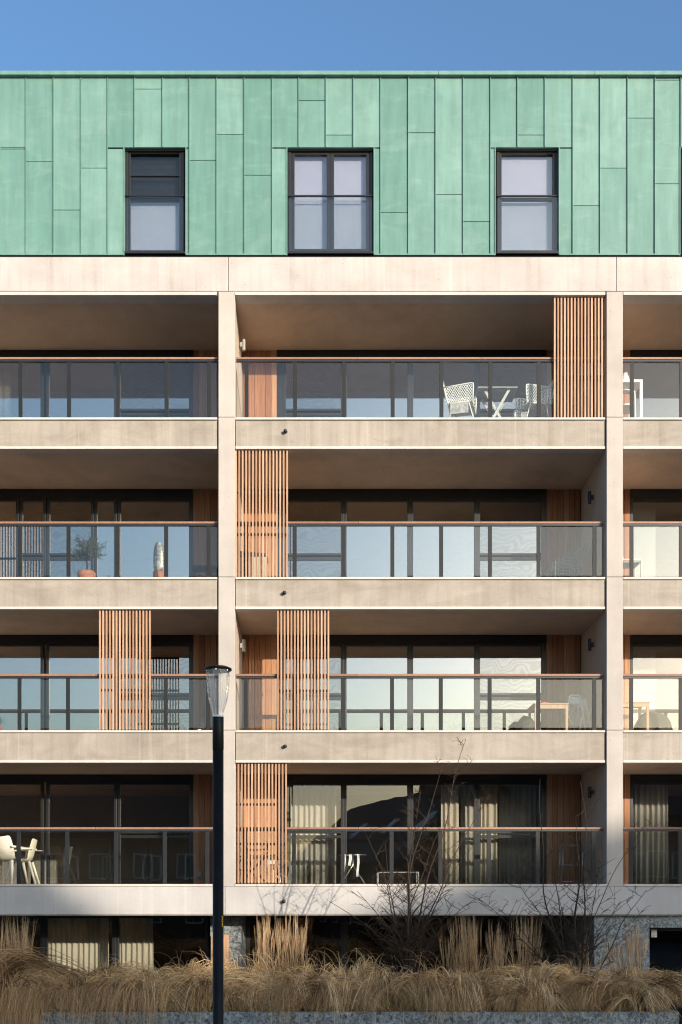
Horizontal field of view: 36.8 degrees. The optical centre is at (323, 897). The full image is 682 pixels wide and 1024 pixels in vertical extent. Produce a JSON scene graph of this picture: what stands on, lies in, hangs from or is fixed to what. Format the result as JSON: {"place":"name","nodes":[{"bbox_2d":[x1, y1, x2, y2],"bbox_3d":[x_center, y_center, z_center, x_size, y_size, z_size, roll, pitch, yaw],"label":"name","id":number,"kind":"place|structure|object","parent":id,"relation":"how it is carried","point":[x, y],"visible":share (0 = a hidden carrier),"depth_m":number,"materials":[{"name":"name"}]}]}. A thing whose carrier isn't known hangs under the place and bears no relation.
{"place":"outdoors","nodes":[
{"label":"outdoors","id":0,"kind":"place"},
{"bbox_2d":[192,565,218,577],"bbox_3d":[-2.464,-6.555,21.300,0.520,0.600,0.367,0,0,0],"label":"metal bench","id":1,"kind":"object","parent":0,"point":[199,568],"visible":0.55,"depth_m":21.16,"materials":[{"name":"grey metal"}]},
{"bbox_2d":[0,71,681,1023],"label":"apartment building","id":2,"kind":"structure","parent":0,"point":[270,313],"depth_m":20.16,"materials":[{"name":"beige concrete"}]},
{"bbox_2d":[0,364,10,416],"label":"curtain","id":3,"kind":"object","parent":2,"relation":"hanging from","point":[5,390],"visible":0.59,"depth_m":22.35,"materials":[{"name":"fabric"}]},
{"bbox_2d":[0,498,19,576],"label":"window","id":4,"kind":"structure","parent":2,"relation":"in","point":[2,500],"depth_m":22.03,"materials":[{"name":"black metal"}]},
{"bbox_2d":[0,836,28,883],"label":"moulded chair","id":5,"kind":"object","parent":2,"relation":"on","point":[7,852],"visible":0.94,"depth_m":20.18,"materials":[{"name":"beige plastic"}]},
{"bbox_2d":[0,915,43,959],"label":"window","id":6,"kind":"structure","parent":2,"relation":"in","point":[41,917],"depth_m":22.03,"materials":[{"name":"black metal"}]},
{"bbox_2d":[5,838,39,883],"bbox_3d":[-6.066,-0.718,20.622,0.623,0.937,0.655,0,0,-8],"label":"moulded chair","id":7,"kind":"object","parent":2,"relation":"on","point":[31,849],"visible":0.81,"depth_m":20.44,"materials":[{"name":"beige plastic"}]},
{"bbox_2d":[0,363,44,416],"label":"window","id":8,"kind":"structure","parent":2,"relation":"in","point":[42,365],"depth_m":22.03,"materials":[{"name":"black metal"}]},
{"bbox_2d":[0,643,44,729],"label":"window","id":9,"kind":"structure","parent":2,"relation":"in","point":[42,646],"depth_m":22.03,"materials":[{"name":"black metal"}]},
{"bbox_2d":[0,782,44,883],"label":"window","id":10,"kind":"structure","parent":2,"relation":"in","point":[42,784],"depth_m":22.03,"materials":[{"name":"black glass"}]},
{"bbox_2d":[21,850,43,883],"bbox_3d":[-6.042,-0.617,21.200,0.500,0.725,0.500,0,0,0],"label":"round table","id":11,"kind":"object","parent":2,"relation":"on","point":[32,881],"visible":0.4,"depth_m":21.17,"materials":[{"name":"grey plastic"}]},
{"bbox_2d":[20,498,46,576],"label":"window","id":12,"kind":"structure","parent":2,"relation":"in","point":[22,500],"depth_m":22.03,"materials":[{"name":"black metal"}]},
{"bbox_2d":[47,498,93,576],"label":"window","id":13,"kind":"structure","parent":2,"relation":"in","point":[49,500],"depth_m":22.03,"materials":[{"name":"black metal"}]},
{"bbox_2d":[48,918,108,979],"bbox_3d":[-5.420,1.236,22.602,1.341,1.597,0.081,0,0,0],"label":"curtain","id":14,"kind":"object","parent":2,"relation":"hanging from","point":[88,937],"visible":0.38,"depth_m":22.60,"materials":[{"name":"beige fabric"}]},
{"bbox_2d":[44,915,114,966],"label":"window","id":15,"kind":"structure","parent":2,"relation":"in","point":[46,917],"depth_m":22.03,"materials":[{"name":"black metal"}]},
{"bbox_2d":[46,363,115,416],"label":"window","id":16,"kind":"structure","parent":2,"relation":"in","point":[47,364],"depth_m":22.03,"materials":[{"name":"black metal"}]},
{"bbox_2d":[46,643,115,729],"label":"window","id":17,"kind":"structure","parent":2,"relation":"in","point":[48,645],"depth_m":22.03,"materials":[{"name":"black metal"}]},
{"bbox_2d":[46,782,117,883],"bbox_3d":[-5.217,-1.367,22.080,1.518,2.260,0.100,0,0,0],"label":"window","id":18,"kind":"structure","parent":2,"relation":"in","point":[48,784],"depth_m":22.03,"materials":[{"name":"black metal"}]},
{"bbox_2d":[71,532,106,576],"bbox_3d":[-4.752,-6.882,20.789,0.738,1.255,0.858,0,0,-32],"label":"potted olive tree","id":19,"kind":"object","parent":2,"relation":"on","point":[86,551],"visible":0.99,"depth_m":20.69,"materials":[{"name":"green plant"}]},
{"bbox_2d":[94,498,117,576],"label":"window","id":20,"kind":"structure","parent":2,"relation":"in","point":[96,500],"depth_m":22.03,"materials":[{"name":"black metal"}]},
{"bbox_2d":[120,918,153,971],"bbox_3d":[-4.150,1.236,22.602,0.792,1.597,0.081,0,0,0],"label":"curtain","id":21,"kind":"object","parent":2,"relation":"hanging from","point":[136,934],"visible":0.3,"depth_m":22.60,"materials":[{"name":"beige fabric"}]},
{"bbox_2d":[124,152,184,255],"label":"window","id":22,"kind":"structure","parent":2,"relation":"in","point":[154,186],"depth_m":20.26,"materials":[{"name":"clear glass"}]},
{"bbox_2d":[118,498,191,576],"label":"window","id":23,"kind":"structure","parent":2,"relation":"in","point":[120,500],"depth_m":22.03,"materials":[{"name":"black metal"}]},
{"bbox_2d":[118,643,191,729],"bbox_3d":[-3.642,-4.361,22.075,1.599,2.235,0.110,0,0,0],"label":"window","id":24,"kind":"structure","parent":2,"relation":"in","point":[189,645],"depth_m":22.03,"materials":[{"name":"black metal"}]},
{"bbox_2d":[118,782,191,883],"bbox_3d":[-3.642,-1.367,22.075,1.599,2.260,0.110,0,0,0],"label":"window","id":25,"kind":"structure","parent":2,"relation":"in","point":[120,836],"depth_m":22.03,"materials":[{"name":"black metal"}]},
{"bbox_2d":[120,363,191,416],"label":"window","id":26,"kind":"structure","parent":2,"relation":"in","point":[189,410],"depth_m":22.04,"materials":[{"name":"black metal"}]},
{"bbox_2d":[153,541,163,576],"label":"potted columnar cactus","id":27,"kind":"object","parent":2,"relation":"on","point":[158,560],"visible":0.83,"depth_m":20.56,"materials":[{"name":"plant"}]},
{"bbox_2d":[115,915,208,967],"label":"window","id":28,"kind":"structure","parent":2,"relation":"in","point":[117,917],"depth_m":22.03,"materials":[{"name":"black metal"}]},
{"bbox_2d":[240,551,267,576],"bbox_3d":[-1.456,-6.739,21.350,0.570,0.928,0.480,0,0,0],"label":"storage box","id":29,"kind":"object","parent":2,"relation":"on","point":[254,564],"visible":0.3,"depth_m":21.13,"materials":[{"name":"beige plastic"}]},
{"bbox_2d":[239,839,288,881],"bbox_3d":[-1.436,-0.728,21.050,1.433,0.937,0.526,0,0,0],"label":"bicycle","id":30,"kind":"object","parent":2,"relation":"on","point":[264,864],"visible":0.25,"depth_m":21.04,"materials":[{"name":"metal"}]},
{"bbox_2d":[264,860,280,881],"bbox_3d":[-1.040,-0.504,20.800,0.343,0.502,0.322,0,0,0],"label":"utility cart","id":31,"kind":"object","parent":2,"relation":"on","point":[270,864],"visible":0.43,"depth_m":20.65,"materials":[{"name":"white paint"}]},
{"bbox_2d":[246,915,343,971],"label":"window","id":32,"kind":"structure","parent":2,"relation":"in","point":[248,917],"depth_m":22.03,"materials":[{"name":"black metal"}]},
{"bbox_2d":[283,363,341,416],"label":"window","id":33,"kind":"structure","parent":2,"relation":"in","point":[285,410],"depth_m":22.03,"materials":[{"name":"black metal"}]},
{"bbox_2d":[290,785,335,883],"bbox_3d":[-0.232,-1.452,22.452,1.010,2.335,0.081,0,0,0],"label":"curtain","id":34,"kind":"object","parent":2,"relation":"hanging from","point":[313,805],"visible":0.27,"depth_m":22.45,"materials":[{"name":"beige fabric"}]},
{"bbox_2d":[283,643,343,728],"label":"window","id":35,"kind":"structure","parent":2,"relation":"in","point":[341,645],"depth_m":22.03,"materials":[{"name":"black metal"}]},
{"bbox_2d":[283,782,343,881],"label":"window","id":36,"kind":"structure","parent":2,"relation":"in","point":[288,783],"depth_m":22.03,"materials":[{"name":"black metal"}]},
{"bbox_2d":[285,498,343,576],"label":"window","id":37,"kind":"structure","parent":2,"relation":"in","point":[290,500],"depth_m":22.03,"materials":[{"name":"black metal"}]},
{"bbox_2d":[287,152,373,255],"bbox_3d":[0.127,-13.667,20.141,1.702,2.135,0.242,0,0,0],"label":"window","id":38,"kind":"structure","parent":2,"relation":"in","point":[330,196],"depth_m":20.26,"materials":[{"name":"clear glass"}]},
{"bbox_2d":[340,854,366,883],"bbox_3d":[0.597,-0.565,21.099,0.549,0.631,0.569,0,0,0],"label":"drying rack","id":39,"kind":"object","parent":2,"relation":"on","point":[353,865],"visible":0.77,"depth_m":20.97,"materials":[{"name":"metal"}]},
{"bbox_2d":[348,854,351,865],"bbox_3d":[0.529,-0.765,20.818,0.081,0.241,0.027,0,0,0],"label":"hanging cloth","id":40,"kind":"object","parent":39,"relation":"hanging from","point":[349,860],"visible":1,"depth_m":20.82,"materials":[{"name":"white fabric"}]},
{"bbox_2d":[356,854,359,876],"bbox_3d":[0.689,-0.655,20.818,0.070,0.460,0.027,0,0,0],"label":"hanging cloth","id":41,"kind":"object","parent":39,"relation":"hanging from","point":[357,868],"visible":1,"depth_m":20.81,"materials":[{"name":"white fabric"}]},
{"bbox_2d":[344,915,407,972],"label":"window","id":42,"kind":"structure","parent":2,"relation":"in","point":[346,917],"depth_m":22.03,"materials":[{"name":"black metal"}]},
{"bbox_2d":[344,498,409,576],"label":"window","id":43,"kind":"structure","parent":2,"relation":"in","point":[346,500],"depth_m":22.03,"materials":[{"name":"black metal"}]},
{"bbox_2d":[344,643,409,729],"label":"window","id":44,"kind":"structure","parent":2,"relation":"in","point":[346,645],"depth_m":22.03,"materials":[{"name":"black metal"}]},
{"bbox_2d":[344,782,409,883],"bbox_3d":[1.142,-1.367,22.080,1.430,2.260,0.100,0,0,0],"label":"window","id":45,"kind":"structure","parent":2,"relation":"in","point":[345,783],"depth_m":22.03,"materials":[{"name":"black metal"}]},
{"bbox_2d":[346,358,409,416],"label":"window","id":46,"kind":"structure","parent":2,"relation":"in","point":[408,364],"depth_m":22.03,"materials":[{"name":"black metal"}]},
{"bbox_2d":[377,872,418,883],"bbox_3d":[1.512,-0.390,21.000,0.836,0.271,0.416,0,0,0],"label":"table frame","id":47,"kind":"object","parent":2,"relation":"on","point":[398,872],"visible":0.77,"depth_m":20.80,"materials":[{"name":"grey paint"}]},
{"bbox_2d":[410,363,476,416],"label":"window","id":48,"kind":"structure","parent":2,"relation":"in","point":[411,364],"depth_m":22.03,"materials":[{"name":"black metal"}]},
{"bbox_2d":[410,498,476,576],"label":"window","id":49,"kind":"structure","parent":2,"relation":"in","point":[412,500],"depth_m":22.03,"materials":[{"name":"black metal"}]},
{"bbox_2d":[410,643,476,729],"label":"window","id":50,"kind":"structure","parent":2,"relation":"in","point":[412,645],"depth_m":22.03,"materials":[{"name":"black metal"}]},
{"bbox_2d":[410,782,476,883],"bbox_3d":[2.578,-1.367,22.080,1.437,2.260,0.100,0,0,0],"label":"window","id":51,"kind":"structure","parent":2,"relation":"in","point":[411,783],"depth_m":22.03,"materials":[{"name":"black metal"}]},
{"bbox_2d":[441,785,458,883],"bbox_3d":[2.746,-1.406,22.322,0.409,2.247,0.081,0,0,0],"label":"curtain","id":52,"kind":"object","parent":2,"relation":"hanging from","point":[451,838],"visible":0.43,"depth_m":22.32,"materials":[{"name":"beige fabric"}]},
{"bbox_2d":[409,915,500,972],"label":"window","id":53,"kind":"structure","parent":2,"relation":"in","point":[440,916],"depth_m":22.03,"materials":[{"name":"black metal"}]},
{"bbox_2d":[444,382,476,416],"bbox_3d":[2.737,-9.895,20.621,0.692,1.047,0.612,0,0,14],"label":"woven armchair","id":54,"kind":"object","parent":2,"relation":"on","point":[459,407],"visible":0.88,"depth_m":20.34,"materials":[{"name":"white wicker"}]},
{"bbox_2d":[460,785,473,883],"bbox_3d":[3.177,-1.417,22.502,0.360,2.265,0.081,0,0,0],"label":"curtain","id":55,"kind":"object","parent":2,"relation":"hanging from","point":[467,820],"visible":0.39,"depth_m":22.51,"materials":[{"name":"beige fabric"}]},
{"bbox_2d":[480,785,497,883],"bbox_3d":[3.611,-1.371,22.362,0.402,2.176,0.081,0,0,0],"label":"curtain","id":56,"kind":"object","parent":2,"relation":"hanging from","point":[489,813],"visible":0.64,"depth_m":22.37,"materials":[{"name":"beige fabric"}]},
{"bbox_2d":[474,387,517,416],"bbox_3d":[3.489,-9.811,20.847,0.800,0.897,0.594,0,0,0],"label":"crossleg table","id":57,"kind":"object","parent":2,"relation":"on","point":[502,395],"visible":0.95,"depth_m":20.75,"materials":[{"name":"grey plastic"}]},
{"bbox_2d":[477,363,543,416],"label":"window","id":58,"kind":"structure","parent":2,"relation":"in","point":[479,410],"depth_m":22.03,"materials":[{"name":"black metal"}]},
{"bbox_2d":[477,498,543,576],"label":"window","id":59,"kind":"structure","parent":2,"relation":"in","point":[479,500],"depth_m":22.03,"materials":[{"name":"black metal"}]},
{"bbox_2d":[477,643,543,729],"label":"window","id":60,"kind":"structure","parent":2,"relation":"in","point":[479,645],"depth_m":22.03,"materials":[{"name":"black metal"}]},
{"bbox_2d":[477,782,543,883],"bbox_3d":[4.020,-1.367,22.075,1.445,2.260,0.110,0,0,0],"label":"window","id":61,"kind":"structure","parent":2,"relation":"in","point":[479,836],"depth_m":22.03,"materials":[{"name":"black metal"}]},
{"bbox_2d":[512,410,526,416],"bbox_3d":[3.961,-9.590,20.750,0.283,0.432,0.324,0,0,0],"label":"woven footstool","id":62,"kind":"object","parent":2,"relation":"on","point":[522,413],"visible":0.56,"depth_m":20.60,"materials":[{"name":"white wicker"}]},
{"bbox_2d":[499,785,540,883],"bbox_3d":[4.315,-1.383,22.552,0.939,2.195,0.081,0,0,0],"label":"balcony door","id":63,"kind":"structure","parent":2,"relation":"hanging from","point":[518,805],"depth_m":22.55,"materials":[{"name":"black glass"}]},
{"bbox_2d":[501,915,541,968],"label":"window","id":64,"kind":"structure","parent":2,"relation":"in","point":[503,916],"depth_m":22.03,"materials":[{"name":"black metal"}]},
{"bbox_2d":[516,715,533,729],"bbox_3d":[4.213,-3.526,21.358,0.447,0.530,0.602,0,0,0],"label":"beanbag","id":65,"kind":"object","parent":2,"relation":"on","point":[525,722],"visible":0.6,"depth_m":21.14,"materials":[{"name":"grey fabric"}]},
{"bbox_2d":[496,152,558,255],"bbox_3d":[3.995,-13.667,20.141,1.247,2.135,0.242,0,0,0],"label":"window","id":66,"kind":"structure","parent":2,"relation":"in","point":[526,187],"depth_m":20.26,"materials":[{"name":"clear glass"}]},
{"bbox_2d":[515,379,553,416],"bbox_3d":[4.264,-9.895,20.660,0.692,1.047,0.612,0,0,-9],"label":"woven armchair","id":67,"kind":"object","parent":2,"relation":"on","point":[530,405],"visible":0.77,"depth_m":20.41,"materials":[{"name":"white wicker"}]},
{"bbox_2d":[527,703,569,729],"bbox_3d":[4.588,-3.592,20.980,0.720,0.662,0.700,0,0,0],"label":"wooden table","id":68,"kind":"object","parent":2,"relation":"on","point":[558,707],"visible":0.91,"depth_m":20.65,"materials":[{"name":"brown wood"}]},
{"bbox_2d":[542,915,570,963],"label":"window","id":69,"kind":"structure","parent":2,"relation":"in","point":[567,916],"depth_m":22.03,"materials":[{"name":"black metal"}]},
{"bbox_2d":[546,551,576,576],"bbox_3d":[4.934,-6.705,21.300,0.566,0.904,0.546,0,0,0],"label":"stacking armchair","id":70,"kind":"object","parent":2,"relation":"on","point":[552,574],"visible":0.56,"depth_m":21.08,"materials":[{"name":"grey metal"}]},
{"bbox_2d":[549,548,579,576],"bbox_3d":[5.009,-6.760,21.300,0.566,0.904,0.546,0,0,0],"label":"stacking armchair","id":71,"kind":"object","parent":70,"relation":"on","point":[574,563],"visible":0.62,"depth_m":21.04,"materials":[{"name":"grey metal"}]},
{"bbox_2d":[559,845,582,883],"bbox_3d":[5.116,-0.671,21.200,0.417,0.834,0.298,0,0,0],"label":"wire shelf","id":72,"kind":"object","parent":2,"relation":"on","point":[570,865],"visible":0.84,"depth_m":21.05,"materials":[{"name":"metal"}]},
{"bbox_2d":[564,694,585,729],"bbox_3d":[5.120,-3.705,20.885,0.503,0.892,0.124,0,0,-6],"label":"folding chair","id":73,"kind":"object","parent":2,"relation":"on","point":[575,718],"visible":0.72,"depth_m":20.89,"materials":[{"name":"white paint"}]},
{"bbox_2d":[569,698,591,729],"bbox_3d":[5.283,-3.687,21.114,0.504,0.857,0.124,0,0,14],"label":"folding chair","id":74,"kind":"object","parent":2,"relation":"on","point":[587,715],"visible":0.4,"depth_m":21.11,"materials":[{"name":"white paint"}]},
{"bbox_2d":[623,389,635,416],"bbox_3d":[5.986,-9.746,20.550,0.443,0.745,0.443,0,0,0],"label":"round back chair","id":75,"kind":"object","parent":2,"relation":"on","point":[626,408],"visible":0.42,"depth_m":20.42,"materials":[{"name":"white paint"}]},
{"bbox_2d":[623,559,641,576],"bbox_3d":[6.131,-6.705,20.650,0.441,0.902,0.431,0,0,0],"label":"low side table","id":76,"kind":"object","parent":2,"relation":"on","point":[626,564],"visible":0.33,"depth_m":20.51,"materials":[{"name":"white paint"}]},
{"bbox_2d":[623,379,642,416],"bbox_3d":[6.051,-9.902,20.850,0.730,1.055,0.500,0,0,0],"label":"console table","id":77,"kind":"object","parent":2,"relation":"on","point":[638,383],"visible":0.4,"depth_m":20.62,"materials":[{"name":"white paint"}]},
{"bbox_2d":[623,373,628,378],"bbox_3d":[6.137,-10.551,20.850,0.160,0.240,0.160,0,0,0],"label":"vase","id":78,"kind":"object","parent":77,"relation":"on","point":[625,375],"visible":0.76,"depth_m":20.80,"materials":[{"name":"white ceramic"}]},
{"bbox_2d":[623,702,649,729],"bbox_3d":[6.127,-3.583,20.700,0.760,0.644,0.600,0,0,0],"label":"dining table","id":79,"kind":"object","parent":2,"relation":"on","point":[639,705],"visible":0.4,"depth_m":20.43,"materials":[{"name":"brown wood"}]},
{"bbox_2d":[633,785,668,883],"bbox_3d":[7.123,-1.411,22.402,0.813,2.255,0.081,0,0,0],"label":"curtain","id":80,"kind":"object","parent":2,"relation":"hanging from","point":[650,851],"visible":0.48,"depth_m":22.40,"materials":[{"name":"beige fabric"}]},
{"bbox_2d":[633,711,672,729],"bbox_3d":[6.716,-3.528,20.908,0.845,0.534,0.602,0,0,0],"label":"beanbag","id":81,"kind":"object","parent":2,"relation":"on","point":[658,721],"visible":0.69,"depth_m":20.68,"materials":[{"name":"grey fabric"}]},
{"bbox_2d":[630,498,681,520],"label":"window","id":82,"kind":"structure","parent":2,"relation":"in","point":[632,500],"depth_m":22.03,"materials":[{"name":"black metal"}]},
{"bbox_2d":[630,643,681,673],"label":"window","id":83,"kind":"structure","parent":2,"relation":"in","point":[632,645],"depth_m":22.03,"materials":[{"name":"black metal"}]},
{"bbox_2d":[630,782,681,826],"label":"window","id":84,"kind":"structure","parent":2,"relation":"in","point":[631,783],"depth_m":22.03,"materials":[{"name":"black metal"}]},
{"bbox_2d":[634,363,678,363],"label":"window","id":85,"kind":"structure","parent":2,"relation":"in","point":[634,363],"depth_m":22.12,"materials":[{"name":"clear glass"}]},
{"bbox_2d":[649,928,681,1023],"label":"entrance door","id":86,"kind":"structure","parent":2,"relation":"in","point":[665,944],"depth_m":20.45,"materials":[{"name":"black glass"}]},
{"bbox_2d":[680,152,681,255],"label":"window","id":87,"kind":"structure","parent":2,"relation":"in","point":[681,152],"depth_m":20.12,"materials":[{"name":"black metal"}]},
{"bbox_2d":[0,0,681,71],"label":"sky","id":88,"kind":"structure","parent":0,"point":[36,35],"materials":[{"name":"blue"}]},
{"bbox_2d":[553,546,583,576],"bbox_3d":[5.084,-6.815,21.300,0.566,0.904,0.546,0,0,0],"label":"stacking armchair","id":89,"kind":"object","parent":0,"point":[578,559],"visible":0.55,"depth_m":21.04,"materials":[{"name":"grey metal"}]},
{"bbox_2d":[556,543,587,576],"bbox_3d":[5.159,-6.870,21.300,0.566,0.904,0.546,0,0,0],"label":"stacking armchair","id":90,"kind":"object","parent":89,"relation":"on","point":[582,556],"visible":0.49,"depth_m":21.04,"materials":[{"name":"grey metal"}]},
{"label":"ground","id":91,"kind":"structure","parent":0,"visible":0},
{"bbox_2d":[204,665,231,1023],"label":"street lamp","id":92,"kind":"object","parent":91,"relation":"on","point":[218,857],"visible":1,"depth_m":11.95,"materials":[{"name":"black metal"}]},
{"bbox_2d":[211,935,228,970],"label":"leaning boards","id":93,"kind":"object","parent":91,"relation":"on","point":[226,943],"visible":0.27,"depth_m":20.75,"materials":[{"name":"brown wood"}]},
{"bbox_2d":[0,998,678,1023],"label":"planter","id":94,"kind":"object","parent":91,"relation":"on","point":[389,1017],"visible":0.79,"depth_m":16.00,"materials":[{"name":"concrete"}]},
{"bbox_2d":[0,913,14,965],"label":"reed clump","id":95,"kind":"object","parent":94,"relation":"on","point":[6,936],"visible":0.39,"depth_m":16.92,"materials":[{"name":"beige plant"}]},
{"bbox_2d":[5,913,36,974],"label":"reed clump","id":96,"kind":"object","parent":94,"relation":"on","point":[26,940],"visible":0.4,"depth_m":17.05,"materials":[{"name":"beige plant"}]},
{"bbox_2d":[242,913,282,980],"bbox_3d":[-1.003,1.013,17.277,0.711,1.649,0.801,0,0,-29],"label":"reed clump","id":97,"kind":"object","parent":94,"relation":"on","point":[260,943],"visible":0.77,"depth_m":17.36,"materials":[{"name":"beige plant"}]},
{"bbox_2d":[267,912,316,1005],"bbox_3d":[-0.493,1.008,17.266,1.086,1.659,1.064,0,0,-21],"label":"reed clump","id":98,"kind":"object","parent":94,"relation":"on","point":[286,950],"visible":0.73,"depth_m":17.34,"materials":[{"name":"beige plant"}]},
{"bbox_2d":[0,941,681,1023],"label":"fountain grass","id":99,"kind":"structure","parent":94,"relation":"on","point":[41,987],"depth_m":16.16,"materials":[{"name":"beige plant"}]},
{"bbox_2d":[329,736,495,976],"bbox_3d":[1.503,-0.432,16.935,2.848,4.546,1.266,0,0,0],"label":"bare shrub","id":100,"kind":"object","parent":94,"relation":"on","point":[408,949],"visible":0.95,"depth_m":17.03,"materials":[{"name":"brown plant"}]},
{"bbox_2d":[431,926,467,975],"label":"reed clump","id":101,"kind":"object","parent":94,"relation":"on","point":[452,962],"visible":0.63,"depth_m":17.80,"materials":[{"name":"beige plant"}]},
{"bbox_2d":[447,911,495,974],"bbox_3d":[2.555,0.995,17.614,0.906,1.685,1.094,0,0,0],"label":"reed clump","id":102,"kind":"object","parent":94,"relation":"on","point":[472,947],"visible":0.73,"depth_m":17.56,"materials":[{"name":"beige plant"}]},
{"bbox_2d":[477,923,519,970],"bbox_3d":[3.008,1.091,17.539,0.845,1.493,0.853,0,0,0],"label":"reed clump","id":103,"kind":"object","parent":94,"relation":"on","point":[497,954],"visible":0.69,"depth_m":17.56,"materials":[{"name":"beige plant"}]},
{"bbox_2d":[505,914,556,968],"bbox_3d":[3.443,1.030,17.422,0.980,1.615,1.118,0,0,-16],"label":"reed clump","id":104,"kind":"object","parent":94,"relation":"on","point":[518,945],"visible":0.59,"depth_m":17.46,"materials":[{"name":"beige plant"}]},
{"bbox_2d":[467,783,659,1008],"bbox_3d":[4.002,-0.083,17.053,3.308,3.851,1.085,0,0,0],"label":"bare shrub","id":105,"kind":"object","parent":94,"relation":"on","point":[577,948],"visible":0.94,"depth_m":17.07,"materials":[{"name":"brown plant"}]},
{"bbox_2d":[573,928,594,977],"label":"reed clump","id":106,"kind":"object","parent":94,"relation":"on","point":[583,958],"visible":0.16,"depth_m":18.22,"materials":[{"name":"beige plant"}]},
{"bbox_2d":[594,936,629,973],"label":"reed clump","id":107,"kind":"object","parent":94,"relation":"on","point":[614,957],"visible":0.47,"depth_m":17.94,"materials":[{"name":"beige plant"}]},
{"bbox_2d":[611,922,648,975],"bbox_3d":[5.373,1.106,17.833,0.846,1.462,0.898,0,0,0],"label":"reed clump","id":108,"kind":"object","parent":94,"relation":"on","point":[631,951],"visible":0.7,"depth_m":18.01,"materials":[{"name":"beige plant"}]}
]}

